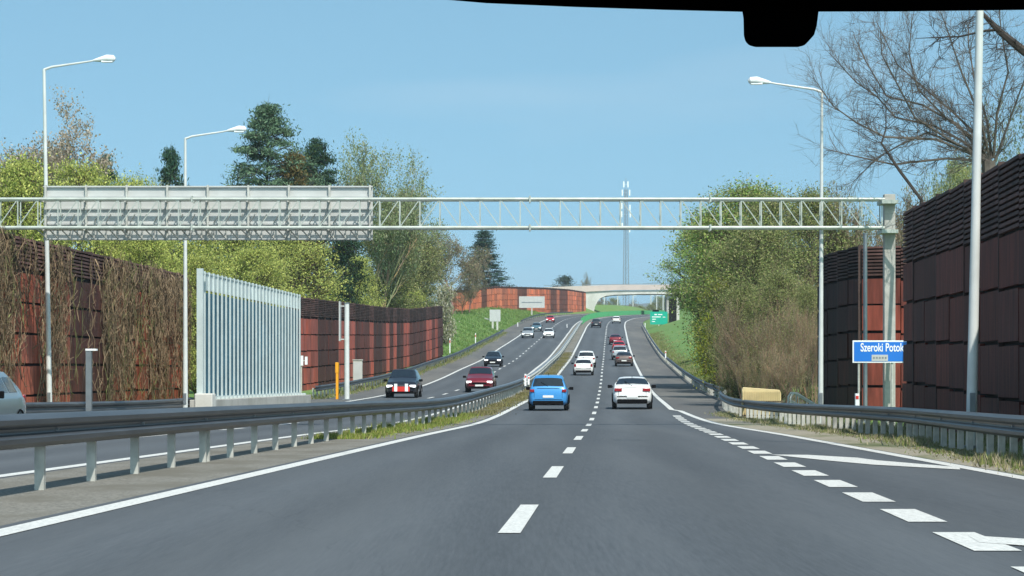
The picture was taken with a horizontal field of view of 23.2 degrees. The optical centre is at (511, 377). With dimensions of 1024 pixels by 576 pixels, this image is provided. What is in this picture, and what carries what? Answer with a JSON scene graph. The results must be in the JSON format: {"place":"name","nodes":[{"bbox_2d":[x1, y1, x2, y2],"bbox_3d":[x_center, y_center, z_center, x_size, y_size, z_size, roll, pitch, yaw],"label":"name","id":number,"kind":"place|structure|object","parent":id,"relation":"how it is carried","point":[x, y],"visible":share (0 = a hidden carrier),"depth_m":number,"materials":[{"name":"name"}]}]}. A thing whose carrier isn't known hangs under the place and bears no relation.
{"place":"outdoors","nodes":[
{"label":"outdoors","id":0,"kind":"place"},
{"bbox_2d":[0,315,584,478],"bbox_3d":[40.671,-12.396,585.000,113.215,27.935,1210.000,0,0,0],"label":"road","id":1,"kind":"structure","parent":0,"point":[535,355],"depth_m":78.20,"materials":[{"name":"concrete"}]},
{"bbox_2d":[0,372,25,413],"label":"car","id":2,"kind":"object","parent":1,"relation":"on","point":[12,399],"visible":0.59,"depth_m":48.69,"materials":[{"name":"white paint"}]},
{"bbox_2d":[383,367,422,397],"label":"car","id":3,"kind":"object","parent":1,"relation":"on","point":[403,381],"visible":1,"depth_m":144.32,"materials":[{"name":"black paint"}]},
{"bbox_2d":[0,314,649,525],"bbox_3d":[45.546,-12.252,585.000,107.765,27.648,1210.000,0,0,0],"label":"median","id":4,"kind":"object","parent":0,"point":[21,499],"visible":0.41,"depth_m":32.21,"materials":[{"name":"grey concrete"}]},
{"bbox_2d":[0,379,523,489],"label":"guardrail","id":5,"kind":"object","parent":4,"relation":"on","point":[39,432],"visible":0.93,"depth_m":36.03,"materials":[{"name":"metal"}]},
{"bbox_2d":[301,412,481,438],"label":"median weeds","id":6,"kind":"object","parent":4,"relation":"on","point":[403,427],"visible":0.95,"depth_m":69.00,"materials":[{"name":"green plant"}]},
{"bbox_2d":[465,352,575,415],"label":"median dry grass","id":7,"kind":"structure","parent":4,"relation":"on","point":[520,396],"depth_m":135.26,"materials":[{"name":"green plant"}]},
{"bbox_2d":[521,321,581,390],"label":"guardrail","id":8,"kind":"object","parent":4,"relation":"on","point":[545,367],"visible":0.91,"depth_m":241.70,"materials":[{"name":"metal"}]},
{"bbox_2d":[581,310,664,323],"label":"antiglare screen","id":9,"kind":"object","parent":4,"relation":"on","point":[585,318],"visible":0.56,"depth_m":680.05,"materials":[{"name":"green plastic"}]},
{"bbox_2d":[311,313,590,402],"bbox_3d":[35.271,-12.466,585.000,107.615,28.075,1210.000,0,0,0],"label":"shoulder","id":10,"kind":"object","parent":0,"point":[438,372],"visible":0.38,"depth_m":266.55},
{"bbox_2d":[26,398,193,412],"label":"guardrail","id":11,"kind":"object","parent":10,"relation":"on","point":[40,407],"visible":0.51,"depth_m":80.44,"materials":[{"name":"metal"}]},
{"bbox_2d":[463,366,497,391],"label":"car","id":12,"kind":"object","parent":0,"point":[481,377],"visible":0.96,"depth_m":162.26,"materials":[{"name":"red paint"}]},
{"bbox_2d":[482,351,503,366],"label":"car","id":13,"kind":"object","parent":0,"point":[493,357],"visible":1,"depth_m":250.51,"materials":[{"name":"black paint"}]},
{"bbox_2d":[0,315,1023,575],"bbox_3d":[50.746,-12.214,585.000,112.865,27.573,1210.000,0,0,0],"label":"road","id":14,"kind":"structure","parent":0,"point":[658,489],"depth_m":22.09,"materials":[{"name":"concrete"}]},
{"bbox_2d":[0,314,1023,571],"bbox_3d":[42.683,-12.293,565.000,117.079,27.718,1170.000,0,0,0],"label":"lane markings","id":15,"kind":"structure","parent":14,"relation":"on","point":[516,522],"depth_m":31.64,"materials":[{"name":"paint"}]},
{"bbox_2d":[571,357,595,374],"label":"car","id":16,"kind":"object","parent":14,"relation":"on","point":[583,365],"visible":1,"depth_m":217.07,"materials":[{"name":"white paint"}]},
{"bbox_2d":[613,352,634,365],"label":"car","id":17,"kind":"object","parent":14,"relation":"on","point":[623,357],"visible":1,"depth_m":252.05,"materials":[{"name":"grey paint"}]},
{"bbox_2d":[608,376,655,408],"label":"car","id":18,"kind":"object","parent":14,"relation":"on","point":[632,390],"visible":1,"depth_m":113.04,"materials":[{"name":"white paint"}]},
{"bbox_2d":[0,0,1023,304],"label":"sky","id":19,"kind":"structure","parent":0,"point":[500,100],"materials":[{"name":"blue"}]},
{"bbox_2d":[526,373,572,409],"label":"car","id":20,"kind":"object","parent":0,"point":[548,389],"visible":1,"depth_m":110.06,"materials":[{"name":"blue paint"}]},
{"bbox_2d":[188,300,1021,449],"bbox_3d":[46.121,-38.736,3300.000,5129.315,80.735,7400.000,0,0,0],"label":"ground","id":21,"kind":"structure","parent":0,"point":[656,328],"depth_m":416.40,"materials":[{"name":"green plant"}]},
{"bbox_2d":[0,146,106,251],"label":"willow tree","id":22,"kind":"object","parent":21,"relation":"on","point":[26,174],"visible":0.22,"depth_m":121.43,"materials":[{"name":"green plant"}]},
{"bbox_2d":[0,85,121,247],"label":"blossom tree","id":23,"kind":"object","parent":21,"relation":"on","point":[65,153],"visible":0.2,"depth_m":164.16,"materials":[{"name":"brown plant"}]},
{"bbox_2d":[43,55,115,401],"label":"lamp post","id":24,"kind":"object","parent":21,"relation":"on","point":[107,59],"visible":0.83,"depth_m":80.94,"materials":[{"name":"metal"}]},
{"bbox_2d":[35,151,131,260],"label":"willow tree","id":25,"kind":"object","parent":21,"relation":"on","point":[87,178],"visible":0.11,"depth_m":129.56,"materials":[{"name":"green plant"}]},
{"bbox_2d":[0,233,182,401],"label":"noise barrier","id":26,"kind":"object","parent":21,"relation":"on","point":[32,372],"visible":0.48,"depth_m":88.89,"materials":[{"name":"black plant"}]},
{"bbox_2d":[0,220,194,401],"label":"dry creeper","id":27,"kind":"object","parent":26,"relation":"hanging from","point":[157,300],"visible":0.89,"depth_m":94.05,"materials":[{"name":"brown plant"}]},
{"bbox_2d":[85,349,97,410],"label":"short column","id":28,"kind":"structure","parent":21,"relation":"on","point":[88,379],"depth_m":76.90,"materials":[{"name":"metal"}]},
{"bbox_2d":[89,163,191,373],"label":"willow tree","id":29,"kind":"object","parent":21,"relation":"on","point":[140,183],"visible":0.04,"depth_m":139.57,"materials":[{"name":"green plant"}]},
{"bbox_2d":[106,240,196,351],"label":"willow tree","id":30,"kind":"object","parent":21,"relation":"on","point":[146,248],"visible":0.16,"depth_m":127.80,"materials":[{"name":"green plant"}]},
{"bbox_2d":[154,145,189,268],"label":"pine tree","id":31,"kind":"object","parent":21,"relation":"on","point":[171,159],"visible":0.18,"depth_m":199.23,"materials":[{"name":"green plant"}]},
{"bbox_2d":[173,248,228,398],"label":"willow tree","id":32,"kind":"object","parent":21,"relation":"on","point":[198,262],"visible":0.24,"depth_m":134.52,"materials":[{"name":"green plant"}]},
{"bbox_2d":[153,240,250,392],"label":"willow tree","id":33,"kind":"object","parent":21,"relation":"on","point":[198,248],"visible":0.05,"depth_m":149.24,"materials":[{"name":"green plant"}]},
{"bbox_2d":[183,126,246,407],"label":"lamp post","id":34,"kind":"object","parent":21,"relation":"on","point":[239,129],"visible":0.77,"depth_m":92.54,"materials":[{"name":"metal"}]},
{"bbox_2d":[171,240,297,300],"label":"willow tree","id":35,"kind":"object","parent":21,"relation":"on","point":[234,243],"visible":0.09,"depth_m":181.25,"materials":[{"name":"green plant"}]},
{"bbox_2d":[190,268,310,406],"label":"slatted screen","id":36,"kind":"object","parent":21,"relation":"on","point":[248,352],"visible":0.8,"depth_m":106.96,"materials":[{"name":"metal"}]},
{"bbox_2d":[193,100,333,296],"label":"pine tree","id":37,"kind":"object","parent":21,"relation":"on","point":[268,120],"visible":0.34,"depth_m":208.62,"materials":[{"name":"green plant"}]},
{"bbox_2d":[222,242,312,307],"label":"willow tree","id":38,"kind":"object","parent":21,"relation":"on","point":[247,256],"visible":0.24,"depth_m":177.35,"materials":[{"name":"green plant"}]},
{"bbox_2d":[260,145,338,297],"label":"conifer tree","id":39,"kind":"object","parent":21,"relation":"on","point":[294,173],"visible":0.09,"depth_m":207.34,"materials":[{"name":"green plant"}]},
{"bbox_2d":[244,240,357,305],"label":"willow tree","id":40,"kind":"object","parent":21,"relation":"on","point":[293,250],"visible":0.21,"depth_m":204.10,"materials":[{"name":"green plant"}]},
{"bbox_2d":[296,137,368,303],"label":"spruce tree","id":41,"kind":"object","parent":21,"relation":"on","point":[316,150],"visible":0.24,"depth_m":214.13,"materials":[{"name":"green plant"}]},
{"bbox_2d":[339,301,351,399],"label":"sign post","id":42,"kind":"object","parent":21,"relation":"on","point":[346,353],"visible":0.87,"depth_m":138.88,"materials":[{"name":"metal"}]},
{"bbox_2d":[325,240,372,303],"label":"evergreen tree","id":43,"kind":"object","parent":21,"relation":"on","point":[356,267],"visible":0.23,"depth_m":224.27,"materials":[{"name":"green plant"}]},
{"bbox_2d":[352,359,362,385],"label":"equipment cabinet","id":44,"kind":"object","parent":21,"relation":"on","point":[357,369],"visible":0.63,"depth_m":177.76,"materials":[{"name":"metal"}]},
{"bbox_2d":[334,253,392,306],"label":"broadleaf tree","id":45,"kind":"object","parent":21,"relation":"on","point":[374,293],"visible":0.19,"depth_m":274.41,"materials":[{"name":"green plant"}]},
{"bbox_2d":[286,297,442,390],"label":"noise barrier","id":46,"kind":"object","parent":21,"relation":"on","point":[383,340],"visible":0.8,"depth_m":204.78,"materials":[{"name":"red"}]},
{"bbox_2d":[320,126,445,307],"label":"young leaf tree","id":47,"kind":"object","parent":21,"relation":"on","point":[396,239],"visible":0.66,"depth_m":282.76,"materials":[{"name":"green plant"}]},
{"bbox_2d":[338,236,442,308],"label":"broadleaf tree","id":48,"kind":"object","parent":21,"relation":"on","point":[401,302],"visible":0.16,"depth_m":292.78,"materials":[{"name":"green plant"}]},
{"bbox_2d":[380,281,431,307],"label":"broadleaf tree","id":49,"kind":"object","parent":21,"relation":"on","point":[418,296],"visible":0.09,"depth_m":324.48,"materials":[{"name":"green plant"}]},
{"bbox_2d":[360,178,452,272],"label":"young leaf tree","id":50,"kind":"object","parent":21,"relation":"on","point":[442,236],"visible":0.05,"depth_m":345.18,"materials":[{"name":"green plant"}]},
{"bbox_2d":[312,329,503,398],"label":"guardrail","id":51,"kind":"object","parent":21,"relation":"on","point":[327,387],"visible":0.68,"depth_m":184.23,"materials":[{"name":"metal"}]},
{"bbox_2d":[306,331,509,398],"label":"verge grass","id":52,"kind":"structure","parent":21,"relation":"on","point":[366,387],"depth_m":223.77,"materials":[{"name":"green plant"}]},
{"bbox_2d":[378,232,457,316],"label":"broadleaf tree","id":53,"kind":"object","parent":21,"relation":"on","point":[430,276],"visible":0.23,"depth_m":343.16,"materials":[{"name":"green plant"}]},
{"bbox_2d":[423,280,459,345],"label":"blossom bush","id":54,"kind":"object","parent":21,"relation":"on","point":[446,314],"visible":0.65,"depth_m":324.60,"materials":[{"name":"white plant"}]},
{"bbox_2d":[0,194,897,424],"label":"sign gantry","id":55,"kind":"object","parent":21,"relation":"on","point":[886,202],"visible":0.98,"depth_m":77.49,"materials":[{"name":"metal"}]},
{"bbox_2d":[37,185,375,240],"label":"gantry sign","id":56,"kind":"object","parent":55,"relation":"attached to","point":[211,219],"visible":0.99,"depth_m":78.38,"materials":[{"name":"metal"}]},
{"bbox_2d":[424,230,494,313],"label":"bare tree","id":57,"kind":"object","parent":21,"relation":"on","point":[457,250],"visible":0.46,"depth_m":452.47,"materials":[{"name":"green plant"}]},
{"bbox_2d":[447,281,478,312],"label":"bare shrub","id":58,"kind":"object","parent":21,"relation":"on","point":[465,292],"visible":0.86,"depth_m":454.06,"materials":[{"name":"brown plant"}]},
{"bbox_2d":[461,252,493,312],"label":"bare tree","id":59,"kind":"object","parent":21,"relation":"on","point":[478,274],"visible":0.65,"depth_m":469.41,"materials":[{"name":"brown plant"}]},
{"bbox_2d":[459,230,514,287],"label":"spruce tree","id":60,"kind":"object","parent":21,"relation":"on","point":[483,235],"visible":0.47,"depth_m":598.23,"materials":[{"name":"green plant"}]},
{"bbox_2d":[442,306,545,355],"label":"bank tufts","id":61,"kind":"object","parent":21,"relation":"on","point":[460,316],"visible":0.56,"depth_m":434.71,"materials":[{"name":"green plant"}]},
{"bbox_2d":[437,286,585,312],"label":"noise barrier","id":62,"kind":"object","parent":21,"relation":"on","point":[562,300],"visible":0.71,"depth_m":596.17,"materials":[{"name":"red"}]},
{"bbox_2d":[519,296,544,314],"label":"road sign","id":63,"kind":"object","parent":21,"relation":"on","point":[531,302],"visible":1,"depth_m":539.96,"materials":[{"name":"metal"}]},
{"bbox_2d":[544,283,692,312],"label":"bridge","id":64,"kind":"structure","parent":21,"relation":"on","point":[595,293],"depth_m":800.02,"materials":[{"name":"paint"}]},
{"bbox_2d":[621,181,630,305],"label":"radio mast","id":65,"kind":"object","parent":21,"relation":"on","point":[625,268],"visible":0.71,"depth_m":1499.10,"materials":[{"name":"silver metal"}]},
{"bbox_2d":[650,310,667,325],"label":"direction sign","id":66,"kind":"object","parent":21,"relation":"on","point":[657,317],"visible":0.91,"depth_m":454.97,"materials":[{"name":"teal metal"}]},
{"bbox_2d":[669,298,678,322],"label":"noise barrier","id":67,"kind":"object","parent":21,"relation":"on","point":[674,316],"visible":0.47,"depth_m":454.85,"materials":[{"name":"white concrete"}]},
{"bbox_2d":[645,210,725,373],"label":"broadleaf tree","id":68,"kind":"object","parent":21,"relation":"on","point":[674,290],"visible":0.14,"depth_m":203.88,"materials":[{"name":"green plant"}]},
{"bbox_2d":[685,269,739,390],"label":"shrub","id":69,"kind":"object","parent":21,"relation":"on","point":[709,368],"visible":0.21,"depth_m":159.62,"materials":[{"name":"green plant"}]},
{"bbox_2d":[649,329,781,397],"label":"slope grass","id":70,"kind":"structure","parent":21,"relation":"on","point":[689,368],"depth_m":287.63,"materials":[{"name":"green plant"}]},
{"bbox_2d":[676,221,764,364],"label":"broadleaf tree","id":71,"kind":"object","parent":21,"relation":"on","point":[695,309],"visible":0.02,"depth_m":179.50,"materials":[{"name":"green plant"}]},
{"bbox_2d":[661,171,796,369],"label":"broadleaf tree","id":72,"kind":"object","parent":21,"relation":"on","point":[750,190],"visible":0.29,"depth_m":171.52,"materials":[{"name":"green plant"}]},
{"bbox_2d":[680,213,817,388],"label":"broadleaf tree","id":73,"kind":"object","parent":21,"relation":"on","point":[760,236],"visible":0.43,"depth_m":141.51,"materials":[{"name":"green plant"}]},
{"bbox_2d":[711,182,824,325],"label":"broadleaf tree","id":74,"kind":"object","parent":21,"relation":"on","point":[771,206],"visible":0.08,"depth_m":159.11,"materials":[{"name":"green plant"}]},
{"bbox_2d":[748,76,822,424],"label":"lamp post","id":75,"kind":"object","parent":21,"relation":"on","point":[756,80],"visible":0.81,"depth_m":78.25,"materials":[{"name":"metal"}]},
{"bbox_2d":[749,180,868,381],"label":"broadleaf tree","id":76,"kind":"object","parent":21,"relation":"on","point":[808,219],"visible":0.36,"depth_m":149.32,"materials":[{"name":"green plant"}]},
{"bbox_2d":[642,323,1023,455],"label":"guardrail","id":77,"kind":"object","parent":21,"relation":"on","point":[991,425],"visible":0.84,"depth_m":56.13,"materials":[{"name":"metal"}]},
{"bbox_2d":[796,181,875,294],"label":"young leaf tree","id":78,"kind":"object","parent":21,"relation":"on","point":[869,220],"visible":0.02,"depth_m":169.07,"materials":[{"name":"green plant"}]},
{"bbox_2d":[815,174,882,254],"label":"tree","id":79,"kind":"object","parent":21,"relation":"on","point":[855,223],"visible":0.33,"depth_m":150.32,"materials":[{"name":"green plant"}]},
{"bbox_2d":[817,245,906,420],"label":"noise barrier","id":80,"kind":"object","parent":21,"relation":"on","point":[842,300],"visible":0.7,"depth_m":92.80,"materials":[{"name":"black"}]},
{"bbox_2d":[863,233,867,422],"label":"steel column","id":81,"kind":"structure","parent":21,"relation":"on","point":[864,314],"depth_m":83.94,"materials":[{"name":"metal"}]},
{"bbox_2d":[852,340,906,406],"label":"river sign","id":82,"kind":"object","parent":21,"relation":"on","point":[877,351],"visible":1,"depth_m":76.58,"materials":[{"name":"blue metal"}]},
{"bbox_2d":[831,76,939,234],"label":"bare tree","id":83,"kind":"object","parent":21,"relation":"on","point":[921,199],"visible":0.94,"depth_m":75.98,"materials":[{"name":"brown plant"}]},
{"bbox_2d":[769,413,1022,453],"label":"bank grass","id":84,"kind":"structure","parent":21,"relation":"on","point":[1007,442],"depth_m":57.53,"materials":[{"name":"green plant"}]},
{"bbox_2d":[872,174,927,246],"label":"tree","id":85,"kind":"object","parent":21,"relation":"on","point":[900,237],"visible":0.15,"depth_m":139.37,"materials":[{"name":"green plant"}]},
{"bbox_2d":[783,10,1023,211],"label":"bare tree","id":86,"kind":"object","parent":21,"relation":"on","point":[988,155],"visible":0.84,"depth_m":78.86,"materials":[{"name":"grey plant"}]},
{"bbox_2d":[917,134,971,202],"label":"young leaf tree","id":87,"kind":"object","parent":21,"relation":"on","point":[950,185],"visible":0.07,"depth_m":105.29,"materials":[{"name":"green plant"}]},
{"bbox_2d":[902,153,1023,443],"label":"noise barrier","id":88,"kind":"object","parent":21,"relation":"on","point":[936,267],"visible":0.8,"depth_m":59.02,"materials":[{"name":"black"}]},
{"bbox_2d":[911,10,1023,82],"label":"bare tree","id":89,"kind":"object","parent":21,"relation":"on","point":[1016,45],"visible":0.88,"depth_m":61.95,"materials":[{"name":"brown plant"}]},
{"bbox_2d":[968,82,1023,175],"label":"young leaf tree","id":90,"kind":"object","parent":21,"relation":"on","point":[1005,158],"visible":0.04,"depth_m":90.60,"materials":[{"name":"green plant"}]},
{"bbox_2d":[626,317,728,418],"bbox_3d":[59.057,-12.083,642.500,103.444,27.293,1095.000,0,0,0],"label":"shoulder","id":91,"kind":"object","parent":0,"point":[675,390],"visible":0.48,"depth_m":197.09},
{"bbox_2d":[455,0,1023,46],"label":"windscreen header","id":92,"kind":"object","parent":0,"point":[780,23],"visible":1,"depth_m":0.88,"materials":[{"name":"black plastic"}]},
{"bbox_2d":[781,390,817,415],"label":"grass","id":93,"kind":"structure","parent":0,"point":[783,400],"depth_m":131.09,"materials":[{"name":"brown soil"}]},
{"bbox_2d":[706,319,751,392],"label":"bare shrub","id":94,"kind":"object","parent":93,"relation":"on","point":[719,356],"visible":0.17,"depth_m":127.95,"materials":[{"name":"brown plant"}]},
{"bbox_2d":[704,278,769,398],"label":"green shrub","id":95,"kind":"object","parent":93,"relation":"on","point":[739,291],"visible":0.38,"depth_m":121.78,"materials":[{"name":"green plant"}]},
{"bbox_2d":[711,294,783,398],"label":"bare shrub","id":96,"kind":"object","parent":93,"relation":"on","point":[732,338],"visible":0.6,"depth_m":119.27,"materials":[{"name":"brown plant"}]},
{"bbox_2d":[720,331,781,390],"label":"bare shrub","id":97,"kind":"object","parent":93,"relation":"on","point":[747,372],"visible":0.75,"depth_m":105.91,"materials":[{"name":"brown plant"}]},
{"bbox_2d":[742,387,783,417],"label":"ribbed cover","id":98,"kind":"object","parent":93,"relation":"on","point":[764,395],"visible":0.5,"depth_m":95.94,"materials":[{"name":"beige plastic"}]},
{"bbox_2d":[731,302,795,389],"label":"bare shrub","id":99,"kind":"object","parent":93,"relation":"on","point":[763,345],"visible":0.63,"depth_m":111.91,"materials":[{"name":"brown plant"}]},
{"bbox_2d":[734,264,815,403],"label":"green shrub","id":100,"kind":"object","parent":93,"relation":"on","point":[776,281],"visible":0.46,"depth_m":118.64,"materials":[{"name":"green plant"}]},
{"bbox_2d":[748,295,811,402],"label":"bare shrub","id":101,"kind":"object","parent":93,"relation":"on","point":[773,323],"visible":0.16,"depth_m":115.62,"materials":[{"name":"brown plant"}]},
{"bbox_2d":[754,339,813,402],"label":"bare shrub","id":102,"kind":"object","parent":93,"relation":"on","point":[773,367],"visible":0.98,"depth_m":103.58,"materials":[{"name":"brown plant"}]},
{"bbox_2d":[762,282,816,403],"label":"bare shrub","id":103,"kind":"object","parent":93,"relation":"on","point":[790,330],"visible":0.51,"depth_m":109.72,"materials":[{"name":"brown plant"}]},
{"bbox_2d":[771,264,817,395],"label":"bare shrub","id":104,"kind":"object","parent":93,"relation":"on","point":[797,293],"visible":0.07,"depth_m":130.16,"materials":[{"name":"brown plant"}]},
{"bbox_2d":[779,277,818,403],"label":"green shrub","id":105,"kind":"object","parent":93,"relation":"on","point":[807,295],"visible":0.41,"depth_m":112.76,"materials":[{"name":"green plant"}]},
{"bbox_2d":[791,299,818,403],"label":"bare shrub","id":106,"kind":"object","parent":93,"relation":"on","point":[814,343],"visible":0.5,"depth_m":108.30,"materials":[{"name":"brown plant"}]},
{"bbox_2d":[707,410,1023,476],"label":"verge","id":107,"kind":"structure","parent":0,"point":[854,441],"depth_m":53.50,"materials":[{"name":"green plant"}]},
{"bbox_2d":[964,10,983,447],"bbox_3d":[7.361,-4.307,46.500,2.935,11.383,0.357,0,0,0],"label":"lamp post","id":108,"kind":"object","parent":107,"relation":"on","point":[972,367],"visible":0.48,"depth_m":46.43,"materials":[{"name":"metal"}]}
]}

